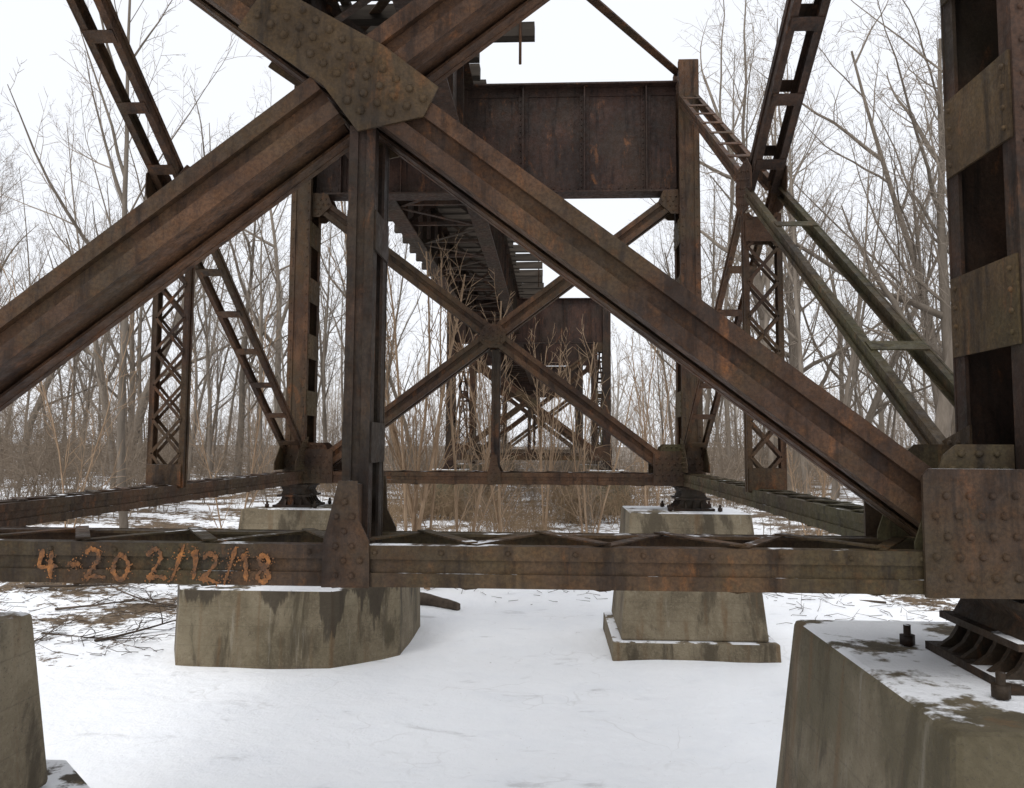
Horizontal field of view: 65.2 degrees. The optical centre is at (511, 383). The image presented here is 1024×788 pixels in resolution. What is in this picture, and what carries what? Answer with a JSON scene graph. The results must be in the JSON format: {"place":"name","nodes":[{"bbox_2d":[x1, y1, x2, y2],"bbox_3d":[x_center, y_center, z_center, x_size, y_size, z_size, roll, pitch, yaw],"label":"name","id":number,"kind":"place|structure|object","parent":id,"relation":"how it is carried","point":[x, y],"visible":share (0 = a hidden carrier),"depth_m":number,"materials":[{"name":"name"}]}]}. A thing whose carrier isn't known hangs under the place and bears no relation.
{"place":"outdoors","nodes":[
{"label":"outdoors","id":0,"kind":"place"},
{"bbox_2d":[0,0,949,447],"label":"sky","id":1,"kind":"structure","parent":0,"point":[574,42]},
{"bbox_2d":[0,444,959,787],"bbox_3d":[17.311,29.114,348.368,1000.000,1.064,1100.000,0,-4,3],"label":"ground","id":2,"kind":"structure","parent":0,"point":[500,688],"depth_m":10.22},
{"bbox_2d":[0,113,33,300],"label":"bare tree","id":3,"kind":"object","parent":2,"relation":"on","point":[9,211],"visible":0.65,"depth_m":48.09,"materials":[{"name":"grey plant"}]},
{"bbox_2d":[0,109,38,273],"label":"bare tree","id":4,"kind":"object","parent":2,"relation":"on","point":[11,187],"visible":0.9,"depth_m":44.14,"materials":[{"name":"grey plant"}]},
{"bbox_2d":[8,225,46,488],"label":"bare tree","id":5,"kind":"object","parent":2,"relation":"on","point":[29,391],"visible":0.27,"depth_m":42.54,"materials":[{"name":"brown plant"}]},
{"bbox_2d":[0,143,56,462],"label":"bare tree","id":6,"kind":"object","parent":2,"relation":"on","point":[29,281],"visible":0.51,"depth_m":57.80,"materials":[{"name":"grey plant"}]},
{"bbox_2d":[0,160,65,395],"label":"bare tree","id":7,"kind":"object","parent":2,"relation":"on","point":[7,257],"visible":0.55,"depth_m":53.25,"materials":[{"name":"grey plant"}]},
{"bbox_2d":[0,612,89,787],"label":"concrete pier","id":8,"kind":"structure","parent":2,"relation":"on","point":[24,763],"depth_m":4.89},
{"bbox_2d":[0,0,1023,700],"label":"trestle tower","id":9,"kind":"structure","parent":8,"relation":"on","point":[938,514],"depth_m":4.11,"materials":[{"name":"metal"}]},
{"bbox_2d":[302,0,543,402],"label":"bridge deck","id":10,"kind":"structure","parent":9,"relation":"on","point":[488,245],"depth_m":20.51,"materials":[{"name":"metal"}]},
{"bbox_2d":[22,233,102,464],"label":"bare tree","id":11,"kind":"object","parent":2,"relation":"on","point":[61,384],"visible":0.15,"depth_m":71.63,"materials":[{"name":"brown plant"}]},
{"bbox_2d":[0,201,135,481],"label":"bare tree","id":12,"kind":"object","parent":2,"relation":"on","point":[38,407],"visible":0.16,"depth_m":51.47,"materials":[{"name":"grey plant"}]},
{"bbox_2d":[0,241,147,584],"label":"sapling","id":13,"kind":"object","parent":2,"relation":"on","point":[54,432],"visible":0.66,"depth_m":17.89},
{"bbox_2d":[65,246,88,465],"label":"bare tree","id":14,"kind":"object","parent":2,"relation":"on","point":[72,378],"visible":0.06,"depth_m":63.06,"materials":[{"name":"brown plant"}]},
{"bbox_2d":[24,73,137,487],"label":"bare tree","id":15,"kind":"object","parent":2,"relation":"on","point":[95,357],"visible":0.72,"depth_m":33.36,"materials":[{"name":"grey plant"}]},
{"bbox_2d":[1,165,174,461],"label":"bare tree","id":16,"kind":"object","parent":2,"relation":"on","point":[102,374],"visible":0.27,"depth_m":62.69,"materials":[{"name":"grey plant"}]},
{"bbox_2d":[65,328,113,480],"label":"bare tree","id":17,"kind":"object","parent":2,"relation":"on","point":[90,376],"visible":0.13,"depth_m":52.62,"materials":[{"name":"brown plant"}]},
{"bbox_2d":[24,583,170,589],"bbox_3d":[-8.617,4.089,16.867,3.068,0.408,0.942,2,-5,-19],"label":"fallen branch","id":18,"kind":"object","parent":2,"relation":"on","point":[74,585],"visible":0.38,"depth_m":16.76,"materials":[{"name":"brown wood"}]},
{"bbox_2d":[41,623,170,644],"bbox_3d":[-6.530,4.081,13.261,2.781,0.300,0.889,-2,-5,28],"label":"fallen branch","id":19,"kind":"object","parent":2,"relation":"on","point":[133,638],"visible":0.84,"depth_m":13.16,"materials":[{"name":"brown wood"}]},
{"bbox_2d":[76,217,136,470],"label":"bare tree","id":20,"kind":"object","parent":2,"relation":"on","point":[99,400],"visible":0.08,"depth_m":69.56,"materials":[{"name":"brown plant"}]},
{"bbox_2d":[55,590,176,609],"bbox_3d":[-7.471,4.178,15.613,2.396,0.296,1.014,0,-4,1],"label":"fallen branch","id":21,"kind":"object","parent":2,"relation":"on","point":[128,600],"visible":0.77,"depth_m":15.52,"materials":[{"name":"brown wood"}]},
{"bbox_2d":[2,100,245,434],"bbox_3d":[-28.373,-7.157,59.382,11.443,28.456,19.195,-1,-4,12],"label":"bare tree","id":22,"kind":"object","parent":2,"relation":"on","point":[132,347],"visible":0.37,"depth_m":59.11,"materials":[{"name":"grey plant"}]},
{"bbox_2d":[1,0,264,527],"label":"bare tree","id":23,"kind":"object","parent":2,"relation":"on","point":[123,519],"visible":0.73,"depth_m":23.69,"materials":[{"name":"grey plant"}]},
{"bbox_2d":[94,605,175,641],"bbox_3d":[-5.944,4.004,13.609,1.768,0.486,1.211,1,-4,-3],"label":"fallen branch","id":24,"kind":"object","parent":2,"relation":"on","point":[119,635],"visible":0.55,"depth_m":13.52,"materials":[{"name":"brown wood"}]},
{"bbox_2d":[90,210,182,445],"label":"bare tree","id":25,"kind":"object","parent":2,"relation":"on","point":[115,350],"visible":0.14,"depth_m":51.97,"materials":[{"name":"grey plant"}]},
{"bbox_2d":[102,583,176,606],"bbox_3d":[-7.489,4.197,16.054,2.638,0.438,0.854,-3,-5,34],"label":"fallen branch","id":26,"kind":"object","parent":2,"relation":"on","point":[136,597],"visible":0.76,"depth_m":16.05,"materials":[{"name":"brown wood"}]},
{"bbox_2d":[106,192,174,481],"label":"bare tree","id":27,"kind":"object","parent":2,"relation":"on","point":[137,375],"visible":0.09,"depth_m":50.73,"materials":[{"name":"grey plant"}]},
{"bbox_2d":[106,70,283,484],"bbox_3d":[-19.767,-6.285,48.523,10.473,24.917,11.865,3,-5,-34],"label":"bare tree","id":28,"kind":"object","parent":2,"relation":"on","point":[166,350],"visible":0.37,"depth_m":47.61,"materials":[{"name":"grey plant"}]},
{"bbox_2d":[163,254,239,479],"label":"bare tree","id":29,"kind":"object","parent":2,"relation":"on","point":[197,385],"visible":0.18,"depth_m":39.27,"materials":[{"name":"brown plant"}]},
{"bbox_2d":[168,224,257,438],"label":"bare tree","id":30,"kind":"object","parent":2,"relation":"on","point":[203,388],"visible":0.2,"depth_m":54.45,"materials":[{"name":"grey plant"}]},
{"bbox_2d":[194,150,236,477],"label":"bare tree","id":31,"kind":"object","parent":2,"relation":"on","point":[205,329],"visible":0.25,"depth_m":44.22,"materials":[{"name":"grey plant"}]},
{"bbox_2d":[192,282,239,475],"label":"bare tree","id":32,"kind":"object","parent":2,"relation":"on","point":[211,374],"visible":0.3,"depth_m":62.70,"materials":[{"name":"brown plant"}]},
{"bbox_2d":[199,287,255,476],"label":"bare tree","id":33,"kind":"object","parent":2,"relation":"on","point":[217,384],"visible":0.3,"depth_m":59.11,"materials":[{"name":"grey plant"}]},
{"bbox_2d":[180,294,284,528],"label":"sapling","id":34,"kind":"object","parent":2,"relation":"on","point":[253,456],"visible":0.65,"depth_m":19.25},
{"bbox_2d":[203,232,265,471],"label":"bare tree","id":35,"kind":"object","parent":2,"relation":"on","point":[220,381],"visible":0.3,"depth_m":67.90,"materials":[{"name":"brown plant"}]},
{"bbox_2d":[212,221,279,466],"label":"bare tree","id":36,"kind":"object","parent":2,"relation":"on","point":[235,384],"visible":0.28,"depth_m":84.96,"materials":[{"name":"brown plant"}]},
{"bbox_2d":[230,272,273,473],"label":"bare tree","id":37,"kind":"object","parent":2,"relation":"on","point":[248,387],"visible":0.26,"depth_m":59.73,"materials":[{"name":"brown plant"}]},
{"bbox_2d":[194,195,327,494],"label":"bare tree","id":38,"kind":"object","parent":2,"relation":"on","point":[259,331],"visible":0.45,"depth_m":39.71,"materials":[{"name":"grey plant"}]},
{"bbox_2d":[236,246,287,471],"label":"bare tree","id":39,"kind":"object","parent":2,"relation":"on","point":[257,406],"visible":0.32,"depth_m":68.01,"materials":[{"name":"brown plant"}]},
{"bbox_2d":[180,71,347,470],"bbox_3d":[-17.316,-8.749,59.885,12.151,31.758,20.382,0,-4,2],"label":"bare tree","id":40,"kind":"object","parent":2,"relation":"on","point":[277,406],"visible":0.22,"depth_m":58.56,"materials":[{"name":"grey plant"}]},
{"bbox_2d":[210,226,323,452],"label":"bare tree","id":41,"kind":"object","parent":2,"relation":"on","point":[256,332],"visible":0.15,"depth_m":82.17,"materials":[{"name":"grey plant"}]},
{"bbox_2d":[212,210,345,475],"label":"bare tree","id":42,"kind":"object","parent":2,"relation":"on","point":[242,383],"visible":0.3,"depth_m":54.52,"materials":[{"name":"grey plant"}]},
{"bbox_2d":[236,209,330,399],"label":"bare tree","id":43,"kind":"object","parent":2,"relation":"on","point":[283,364],"visible":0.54,"depth_m":45.48,"materials":[{"name":"grey plant"}]},
{"bbox_2d":[174,503,419,668],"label":"concrete pier","id":44,"kind":"structure","parent":2,"relation":"on","point":[273,627],"depth_m":11.79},
{"bbox_2d":[259,201,347,491],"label":"bare tree","id":45,"kind":"object","parent":2,"relation":"on","point":[326,331],"visible":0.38,"depth_m":42.38,"materials":[{"name":"grey plant"}]},
{"bbox_2d":[280,224,344,441],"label":"bare tree","id":46,"kind":"object","parent":2,"relation":"on","point":[321,358],"visible":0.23,"depth_m":59.27,"materials":[{"name":"grey plant"}]},
{"bbox_2d":[317,251,345,406],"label":"bare tree","id":47,"kind":"object","parent":2,"relation":"on","point":[326,365],"visible":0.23,"depth_m":59.48,"materials":[{"name":"grey plant"}]},
{"bbox_2d":[320,227,345,434],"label":"bare tree","id":48,"kind":"object","parent":2,"relation":"on","point":[342,383],"visible":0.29,"depth_m":77.74,"materials":[{"name":"grey plant"}]},
{"bbox_2d":[319,222,404,354],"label":"bare tree","id":49,"kind":"object","parent":2,"relation":"on","point":[342,344],"visible":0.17,"depth_m":49.31,"materials":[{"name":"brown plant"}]},
{"bbox_2d":[321,201,418,339],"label":"bare tree","id":50,"kind":"object","parent":2,"relation":"on","point":[335,284],"visible":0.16,"depth_m":55.65,"materials":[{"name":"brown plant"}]},
{"bbox_2d":[329,226,431,385],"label":"bare tree","id":51,"kind":"object","parent":2,"relation":"on","point":[398,302],"visible":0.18,"depth_m":50.27,"materials":[{"name":"brown plant"}]},
{"bbox_2d":[343,274,436,469],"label":"bare tree","id":52,"kind":"object","parent":2,"relation":"on","point":[394,392],"visible":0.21,"depth_m":75.43,"materials":[{"name":"brown plant"}]},
{"bbox_2d":[320,201,474,589],"bbox_3d":[-2.688,-0.499,17.866,3.713,10.282,2.140,0,-4,3],"label":"sapling","id":53,"kind":"object","parent":2,"relation":"on","point":[395,440],"visible":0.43,"depth_m":17.95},
{"bbox_2d":[385,278,410,399],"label":"bare tree","id":54,"kind":"object","parent":2,"relation":"on","point":[394,342],"visible":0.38,"depth_m":64.71,"materials":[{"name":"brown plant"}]},
{"bbox_2d":[384,227,474,530],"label":"sapling","id":55,"kind":"object","parent":2,"relation":"on","point":[427,486],"visible":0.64,"depth_m":17.68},
{"bbox_2d":[420,592,459,610],"bbox_3d":[-1.548,4.362,16.038,1.223,0.259,0.280,1,-3,32],"label":"fallen log","id":56,"kind":"object","parent":2,"relation":"on","point":[426,599],"visible":0.8,"depth_m":15.93,"materials":[{"name":"brown wood"}]},
{"bbox_2d":[428,468,473,514],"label":"concrete pier","id":57,"kind":"structure","parent":2,"relation":"on","point":[439,487],"depth_m":33.03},
{"bbox_2d":[441,298,617,470],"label":"trestle tower","id":58,"kind":"structure","parent":57,"relation":"on","point":[562,314],"depth_m":34.21,"materials":[{"name":"metal"}]},
{"bbox_2d":[417,264,520,531],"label":"sapling","id":59,"kind":"object","parent":2,"relation":"on","point":[450,417],"visible":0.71,"depth_m":18.13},
{"bbox_2d":[0,319,951,469],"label":"distant woods","id":60,"kind":"object","parent":2,"relation":"on","point":[613,407],"visible":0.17,"depth_m":99.17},
{"bbox_2d":[0,358,954,534],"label":"understory brush","id":61,"kind":"object","parent":2,"relation":"on","point":[35,458],"visible":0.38,"depth_m":33.87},
{"bbox_2d":[0,582,957,655],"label":"twig litter","id":62,"kind":"object","parent":2,"relation":"on","point":[176,602],"visible":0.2,"depth_m":15.19,"materials":[{"name":"brown wood"}]},
{"bbox_2d":[436,274,540,531],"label":"sapling","id":63,"kind":"object","parent":2,"relation":"on","point":[499,519],"visible":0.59,"depth_m":19.52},
{"bbox_2d":[210,466,857,531],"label":"dry weeds","id":64,"kind":"object","parent":2,"relation":"on","point":[515,525],"visible":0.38,"depth_m":29.93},
{"bbox_2d":[511,316,576,529],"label":"sapling","id":65,"kind":"object","parent":2,"relation":"on","point":[551,466],"visible":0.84,"depth_m":25.76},
{"bbox_2d":[535,317,645,532],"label":"sapling","id":66,"kind":"object","parent":2,"relation":"on","point":[584,468],"visible":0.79,"depth_m":19.28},
{"bbox_2d":[585,469,630,515],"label":"concrete pier","id":67,"kind":"structure","parent":2,"relation":"on","point":[591,470],"depth_m":32.71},
{"bbox_2d":[617,332,674,505],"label":"sapling","id":68,"kind":"object","parent":2,"relation":"on","point":[645,468],"visible":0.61,"depth_m":21.70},
{"bbox_2d":[637,348,675,442],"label":"bare tree","id":69,"kind":"object","parent":2,"relation":"on","point":[659,389],"visible":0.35,"depth_m":73.75,"materials":[{"name":"brown plant"}]},
{"bbox_2d":[639,225,675,443],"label":"bare tree","id":70,"kind":"object","parent":2,"relation":"on","point":[669,413],"visible":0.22,"depth_m":76.33,"materials":[{"name":"grey plant"}]},
{"bbox_2d":[631,205,739,371],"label":"bare tree","id":71,"kind":"object","parent":2,"relation":"on","point":[661,243],"visible":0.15,"depth_m":56.99,"materials":[{"name":"grey plant"}]},
{"bbox_2d":[630,220,741,401],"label":"bare tree","id":72,"kind":"object","parent":2,"relation":"on","point":[667,263],"visible":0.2,"depth_m":58.18,"materials":[{"name":"grey plant"}]},
{"bbox_2d":[603,506,780,662],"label":"concrete pier","id":73,"kind":"structure","parent":2,"relation":"on","point":[691,626],"depth_m":12.24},
{"bbox_2d":[700,155,740,435],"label":"bare tree","id":74,"kind":"object","parent":2,"relation":"on","point":[707,395],"visible":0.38,"depth_m":53.35,"materials":[{"name":"brown plant"}]},
{"bbox_2d":[701,199,740,477],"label":"bare tree","id":75,"kind":"object","parent":2,"relation":"on","point":[713,307],"visible":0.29,"depth_m":44.67,"materials":[{"name":"brown plant"}]},
{"bbox_2d":[665,9,794,503],"bbox_3d":[10.408,-6.295,38.663,6.708,24.229,7.918,-3,-5,34],"label":"bare tree","id":76,"kind":"object","parent":2,"relation":"on","point":[726,404],"visible":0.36,"depth_m":38.29,"materials":[{"name":"grey plant"}]},
{"bbox_2d":[643,0,838,490],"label":"bare tree","id":77,"kind":"object","parent":2,"relation":"on","point":[758,279],"visible":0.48,"depth_m":42.71,"materials":[{"name":"grey plant"}]},
{"bbox_2d":[637,104,864,471],"bbox_3d":[15.758,-5.541,52.438,14.775,24.419,12.484,4,-6,-42],"label":"bare tree","id":78,"kind":"object","parent":2,"relation":"on","point":[791,320],"visible":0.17,"depth_m":51.72,"materials":[{"name":"grey plant"}]},
{"bbox_2d":[700,0,849,465],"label":"bare tree","id":79,"kind":"object","parent":2,"relation":"on","point":[767,318],"visible":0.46,"depth_m":36.39,"materials":[{"name":"grey plant"}]},
{"bbox_2d":[760,379,841,534],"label":"sapling","id":80,"kind":"object","parent":2,"relation":"on","point":[824,475],"visible":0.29,"depth_m":19.40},
{"bbox_2d":[749,127,857,462],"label":"bare tree","id":81,"kind":"object","parent":2,"relation":"on","point":[788,326],"visible":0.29,"depth_m":42.71,"materials":[{"name":"grey plant"}]},
{"bbox_2d":[702,0,910,493],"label":"bare tree","id":82,"kind":"object","parent":2,"relation":"on","point":[797,338],"visible":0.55,"depth_m":29.84,"materials":[{"name":"grey plant"}]},
{"bbox_2d":[703,0,955,434],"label":"bare tree","id":83,"kind":"object","parent":2,"relation":"on","point":[943,314],"visible":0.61,"depth_m":35.87,"materials":[{"name":"grey plant"}]},
{"bbox_2d":[803,179,871,416],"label":"bare tree","id":84,"kind":"object","parent":2,"relation":"on","point":[855,390],"visible":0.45,"depth_m":46.54,"materials":[{"name":"brown plant"}]},
{"bbox_2d":[764,166,916,408],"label":"bare tree","id":85,"kind":"object","parent":2,"relation":"on","point":[836,374],"visible":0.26,"depth_m":68.23,"materials":[{"name":"brown plant"}]},
{"bbox_2d":[748,0,943,395],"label":"bare tree","id":86,"kind":"object","parent":2,"relation":"on","point":[909,241],"visible":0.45,"depth_m":42.98,"materials":[{"name":"grey plant"}]},
{"bbox_2d":[763,155,949,486],"bbox_3d":[18.162,-3.787,46.587,10.753,20.082,9.085,0,-4,4],"label":"bare tree","id":87,"kind":"object","parent":2,"relation":"on","point":[818,361],"visible":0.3,"depth_m":46.87,"materials":[{"name":"brown plant"}]},
{"bbox_2d":[821,263,891,411],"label":"bare tree","id":88,"kind":"object","parent":2,"relation":"on","point":[854,401],"visible":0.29,"depth_m":55.16,"materials":[{"name":"brown plant"}]},
{"bbox_2d":[810,76,912,499],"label":"bare tree","id":89,"kind":"object","parent":2,"relation":"on","point":[845,401],"visible":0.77,"depth_m":34.78,"materials":[{"name":"grey plant"}]},
{"bbox_2d":[810,267,939,432],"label":"bare tree","id":90,"kind":"object","parent":2,"relation":"on","point":[881,414],"visible":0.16,"depth_m":63.11,"materials":[{"name":"brown plant"}]},
{"bbox_2d":[802,182,949,407],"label":"bare tree","id":91,"kind":"object","parent":2,"relation":"on","point":[940,349],"visible":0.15,"depth_m":73.06,"materials":[{"name":"grey plant"}]},
{"bbox_2d":[820,104,942,497],"bbox_3d":[17.329,-4.158,37.431,5.454,19.335,3.828,-4,-6,44],"label":"bare tree","id":92,"kind":"object","parent":2,"relation":"on","point":[856,359],"visible":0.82,"depth_m":37.88,"materials":[{"name":"grey plant"}]},
{"bbox_2d":[812,0,953,437],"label":"bare tree","id":93,"kind":"object","parent":2,"relation":"on","point":[944,415],"visible":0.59,"depth_m":29.42,"materials":[{"name":"grey plant"}]},
{"bbox_2d":[817,162,948,422],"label":"bare tree","id":94,"kind":"object","parent":2,"relation":"on","point":[874,405],"visible":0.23,"depth_m":46.43,"materials":[{"name":"grey plant"}]},
{"bbox_2d":[873,237,921,435],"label":"bare tree","id":95,"kind":"object","parent":2,"relation":"on","point":[890,410],"visible":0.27,"depth_m":48.09,"materials":[{"name":"grey plant"}]},
{"bbox_2d":[776,620,1023,787],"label":"concrete pier","id":96,"kind":"structure","parent":2,"relation":"on","point":[872,704],"depth_m":3.78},
{"bbox_2d":[870,205,939,437],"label":"bare tree","id":97,"kind":"object","parent":2,"relation":"on","point":[894,418],"visible":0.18,"depth_m":49.23,"materials":[{"name":"grey plant"}]},
{"bbox_2d":[867,0,949,287],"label":"bare tree","id":98,"kind":"object","parent":2,"relation":"on","point":[927,209],"visible":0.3,"depth_m":37.60,"materials":[{"name":"grey plant"}]},
{"bbox_2d":[875,223,941,443],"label":"bare tree","id":99,"kind":"object","parent":2,"relation":"on","point":[910,377],"visible":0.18,"depth_m":58.08,"materials":[{"name":"grey plant"}]},
{"bbox_2d":[871,193,949,413],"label":"bare tree","id":100,"kind":"object","parent":2,"relation":"on","point":[924,390],"visible":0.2,"depth_m":49.94,"materials":[{"name":"grey plant"}]},
{"bbox_2d":[879,81,950,308],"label":"bare tree","id":101,"kind":"object","parent":2,"relation":"on","point":[940,265],"visible":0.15,"depth_m":29.33,"materials":[{"name":"grey plant"}]},
{"bbox_2d":[886,100,948,414],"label":"bare tree","id":102,"kind":"object","parent":2,"relation":"on","point":[935,391],"visible":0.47,"depth_m":40.20,"materials":[{"name":"grey plant"}]},
{"bbox_2d":[886,12,949,308],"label":"bare tree","id":103,"kind":"object","parent":2,"relation":"on","point":[916,225],"visible":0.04,"depth_m":36.89,"materials":[{"name":"grey plant"}]},
{"bbox_2d":[891,147,949,284],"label":"bare tree","id":104,"kind":"object","parent":2,"relation":"on","point":[930,195],"visible":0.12,"depth_m":28.02,"materials":[{"name":"grey plant"}]},
{"bbox_3d":[-1.149,7.106,63.782,2.238,2.480,2.397,0,-4,3],"label":"concrete pier","id":105,"kind":"object","parent":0,"visible":0},
{"bbox_2d":[500,366,582,452],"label":"trestle tower","id":106,"kind":"structure","parent":105,"relation":"on","point":[529,388],"depth_m":64.14,"materials":[{"name":"metal"}]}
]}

